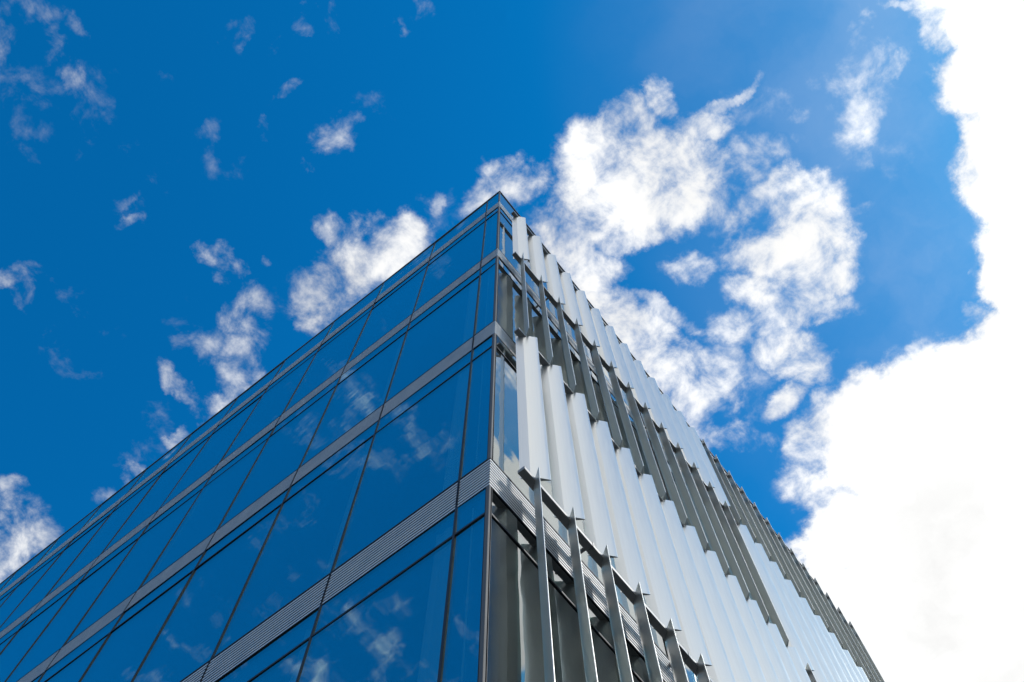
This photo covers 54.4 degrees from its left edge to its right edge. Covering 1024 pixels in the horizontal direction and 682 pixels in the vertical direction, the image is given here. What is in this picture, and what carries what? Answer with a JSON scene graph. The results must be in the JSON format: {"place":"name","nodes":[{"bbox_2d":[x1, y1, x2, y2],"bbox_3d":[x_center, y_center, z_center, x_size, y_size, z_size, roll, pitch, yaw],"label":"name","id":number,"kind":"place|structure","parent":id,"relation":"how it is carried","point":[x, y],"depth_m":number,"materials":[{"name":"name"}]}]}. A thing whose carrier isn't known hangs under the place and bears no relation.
{"place":"outdoors","nodes":[
{"label":"outdoors","id":0,"kind":"place"},
{"bbox_2d":[0,191,884,681],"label":"office building","id":1,"kind":"structure","parent":0,"point":[470,447],"depth_m":11.42,"materials":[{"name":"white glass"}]},
{"bbox_2d":[0,577,24,605],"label":"window","id":2,"kind":"structure","parent":1,"relation":"in","point":[3,597],"depth_m":21.83,"materials":[{"name":"blue glass"}]},
{"bbox_2d":[0,616,28,651],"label":"window","id":3,"kind":"structure","parent":1,"relation":"in","point":[7,637],"depth_m":17.27,"materials":[{"name":"blue glass"}]},
{"bbox_2d":[0,541,70,625],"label":"window","id":4,"kind":"structure","parent":1,"relation":"in","point":[31,579],"depth_m":20.80,"materials":[{"name":"blue glass"}]},
{"bbox_2d":[31,672,43,681],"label":"window","id":5,"kind":"structure","parent":1,"relation":"in","point":[36,679],"depth_m":13.12,"materials":[{"name":"blue glass"}]},
{"bbox_2d":[0,572,85,681],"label":"window","id":6,"kind":"structure","parent":1,"relation":"in","point":[10,656],"depth_m":16.25,"materials":[{"name":"blue glass"}]},
{"bbox_2d":[0,504,117,631],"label":"window","id":7,"kind":"structure","parent":1,"relation":"in","point":[46,582],"depth_m":19.69,"materials":[{"name":"blue glass"}]},
{"bbox_2d":[5,525,146,681],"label":"window","id":8,"kind":"structure","parent":1,"relation":"in","point":[55,634],"depth_m":15.22,"materials":[{"name":"blue glass"}]},
{"bbox_2d":[38,612,122,681],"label":"window","id":9,"kind":"structure","parent":1,"relation":"in","point":[70,668],"depth_m":12.55,"materials":[{"name":"blue glass"}]},
{"bbox_2d":[44,467,165,597],"bbox_3d":[-7.886,3.659,19.595,1.427,3.739,0.035,-37,-75,11],"label":"window","id":10,"kind":"structure","parent":1,"relation":"in","point":[116,519],"depth_m":19.39,"materials":[{"name":"blue glass"}]},
{"bbox_2d":[63,478,208,646],"bbox_3d":[-5.588,3.236,15.137,1.427,3.499,0.035,-37,-75,11],"label":"window","id":11,"kind":"structure","parent":1,"relation":"in","point":[130,574],"depth_m":14.89,"materials":[{"name":"blue glass"}]},
{"bbox_2d":[79,551,203,681],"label":"window","id":12,"kind":"structure","parent":1,"relation":"in","point":[123,651],"depth_m":11.67,"materials":[{"name":"blue glass"}]},
{"bbox_2d":[101,428,214,553],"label":"window","id":13,"kind":"structure","parent":1,"relation":"in","point":[160,490],"depth_m":19.11,"materials":[{"name":"blue glass"}]},
{"bbox_2d":[138,427,273,589],"bbox_3d":[-4.451,2.386,14.866,1.427,3.499,0.035,-37,-75,11],"label":"window","id":14,"kind":"structure","parent":1,"relation":"in","point":[203,518],"depth_m":14.61,"materials":[{"name":"blue glass"}]},
{"bbox_2d":[132,487,288,681],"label":"window","id":15,"kind":"structure","parent":1,"relation":"in","point":[190,634],"depth_m":10.65,"materials":[{"name":"blue glass"}]},
{"bbox_2d":[160,388,266,508],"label":"window","id":16,"kind":"structure","parent":1,"relation":"in","point":[220,440],"depth_m":18.84,"materials":[{"name":"blue glass"}]},
{"bbox_2d":[214,607,318,681],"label":"window","id":17,"kind":"structure","parent":1,"relation":"in","point":[279,660],"depth_m":8.03,"materials":[{"name":"blue glass"}]},
{"bbox_2d":[220,346,319,461],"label":"window","id":18,"kind":"structure","parent":1,"relation":"in","point":[271,405],"depth_m":18.56,"materials":[{"name":"blue glass"}]},
{"bbox_2d":[217,377,339,529],"bbox_3d":[-3.314,1.536,14.596,1.427,3.499,0.035,-37,-75,11],"label":"window","id":19,"kind":"structure","parent":1,"relation":"in","point":[282,454],"depth_m":14.33,"materials":[{"name":"blue glass"}]},
{"bbox_2d":[212,420,377,658],"bbox_3d":[-2.154,1.926,10.523,1.427,3.499,0.035,-37,-75,11],"label":"window","id":20,"kind":"structure","parent":1,"relation":"in","point":[299,550],"depth_m":10.15,"materials":[{"name":"blue glass"}]},
{"bbox_2d":[282,305,372,413],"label":"window","id":21,"kind":"structure","parent":1,"relation":"in","point":[334,353],"depth_m":18.29,"materials":[{"name":"blue glass"}]},
{"bbox_2d":[299,323,408,467],"bbox_3d":[-2.177,0.685,14.326,1.427,3.499,0.035,-37,-75,11],"label":"window","id":22,"kind":"structure","parent":1,"relation":"in","point":[362,389],"depth_m":14.06,"materials":[{"name":"blue glass"}]},
{"bbox_2d":[298,509,454,681],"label":"window","id":23,"kind":"structure","parent":1,"relation":"in","point":[371,630],"depth_m":7.24,"materials":[{"name":"blue glass"}]},
{"bbox_2d":[346,262,427,364],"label":"window","id":24,"kind":"structure","parent":1,"relation":"in","point":[397,305],"depth_m":18.01,"materials":[{"name":"blue glass"}]},
{"bbox_2d":[332,350,470,571],"bbox_3d":[-1.017,1.075,10.252,1.427,3.499,0.035,-37,-75,11],"label":"window","id":25,"kind":"structure","parent":1,"relation":"in","point":[414,455],"depth_m":9.87,"materials":[{"name":"blue glass"}]},
{"bbox_2d":[385,269,479,402],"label":"window","id":26,"kind":"structure","parent":1,"relation":"in","point":[447,324],"depth_m":13.78,"materials":[{"name":"blue glass"}]},
{"bbox_2d":[413,217,484,312],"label":"window","id":27,"kind":"structure","parent":1,"relation":"in","point":[464,252],"depth_m":17.73,"materials":[{"name":"blue glass"}]},
{"bbox_2d":[440,487,485,681],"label":"window","id":28,"kind":"structure","parent":1,"relation":"in","point":[465,588],"depth_m":6.94,"materials":[{"name":"blue glass"}]},
{"bbox_2d":[460,334,492,479],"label":"window","id":29,"kind":"structure","parent":1,"relation":"in","point":[475,447],"depth_m":9.69,"materials":[{"name":"blue glass"}]},
{"bbox_2d":[474,256,495,335],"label":"window","id":30,"kind":"structure","parent":1,"relation":"in","point":[485,305],"depth_m":13.62,"materials":[{"name":"blue glass"}]},
{"bbox_2d":[482,207,497,259],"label":"window","id":31,"kind":"structure","parent":1,"relation":"in","point":[490,235],"depth_m":17.57,"materials":[{"name":"blue glass"}]},
{"bbox_2d":[499,207,539,298],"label":"window","id":32,"kind":"structure","parent":1,"relation":"in","point":[505,224],"depth_m":17.06,"materials":[{"name":"blue glass"}]},
{"bbox_2d":[496,257,546,364],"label":"window","id":33,"kind":"structure","parent":1,"relation":"in","point":[510,317],"depth_m":14.08,"materials":[{"name":"grey glass"}]},
{"bbox_2d":[492,334,569,547],"bbox_3d":[0.169,0.892,10.200,0.035,3.499,1.130,-37,-76,11],"label":"window","id":34,"kind":"structure","parent":1,"relation":"in","point":[505,448],"depth_m":9.39,"materials":[{"name":"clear glass"}]},
{"bbox_2d":[485,487,585,681],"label":"window","id":35,"kind":"structure","parent":1,"relation":"in","point":[514,642],"depth_m":6.96,"materials":[{"name":"grey glass"}]},
{"bbox_2d":[543,283,593,363],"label":"window","id":36,"kind":"structure","parent":1,"relation":"in","point":[551,308],"depth_m":16.87,"materials":[{"name":"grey glass"}]},
{"bbox_2d":[547,315,612,438],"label":"window","id":37,"kind":"structure","parent":1,"relation":"in","point":[555,335],"depth_m":14.77,"materials":[{"name":"grey glass"}]},
{"bbox_2d":[576,520,668,659],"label":"window","id":38,"kind":"structure","parent":1,"relation":"in","point":[588,561],"depth_m":9.04,"materials":[{"name":"grey glass"}]},
{"bbox_2d":[602,367,644,425],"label":"window","id":39,"kind":"structure","parent":1,"relation":"in","point":[606,373],"depth_m":17.18,"materials":[{"name":"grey glass"}]},
{"bbox_2d":[586,593,665,681],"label":"window","id":40,"kind":"structure","parent":1,"relation":"in","point":[601,632],"depth_m":7.91,"materials":[{"name":"grey glass"}]},
{"bbox_2d":[608,389,669,499],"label":"window","id":41,"kind":"structure","parent":1,"relation":"in","point":[625,444],"depth_m":15.16,"materials":[{"name":"grey glass"}]},
{"bbox_2d":[650,440,728,574],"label":"window","id":42,"kind":"structure","parent":1,"relation":"in","point":[688,521],"depth_m":15.26,"materials":[{"name":"grey glass"}]},
{"bbox_2d":[684,664,696,681],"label":"window","id":43,"kind":"structure","parent":1,"relation":"in","point":[691,677],"depth_m":9.32,"materials":[{"name":"blue glass"}]},
{"bbox_2d":[0,0,1023,681],"label":"sky","id":44,"kind":"structure","parent":0,"point":[802,220],"materials":[{"name":"blue"}]}
]}

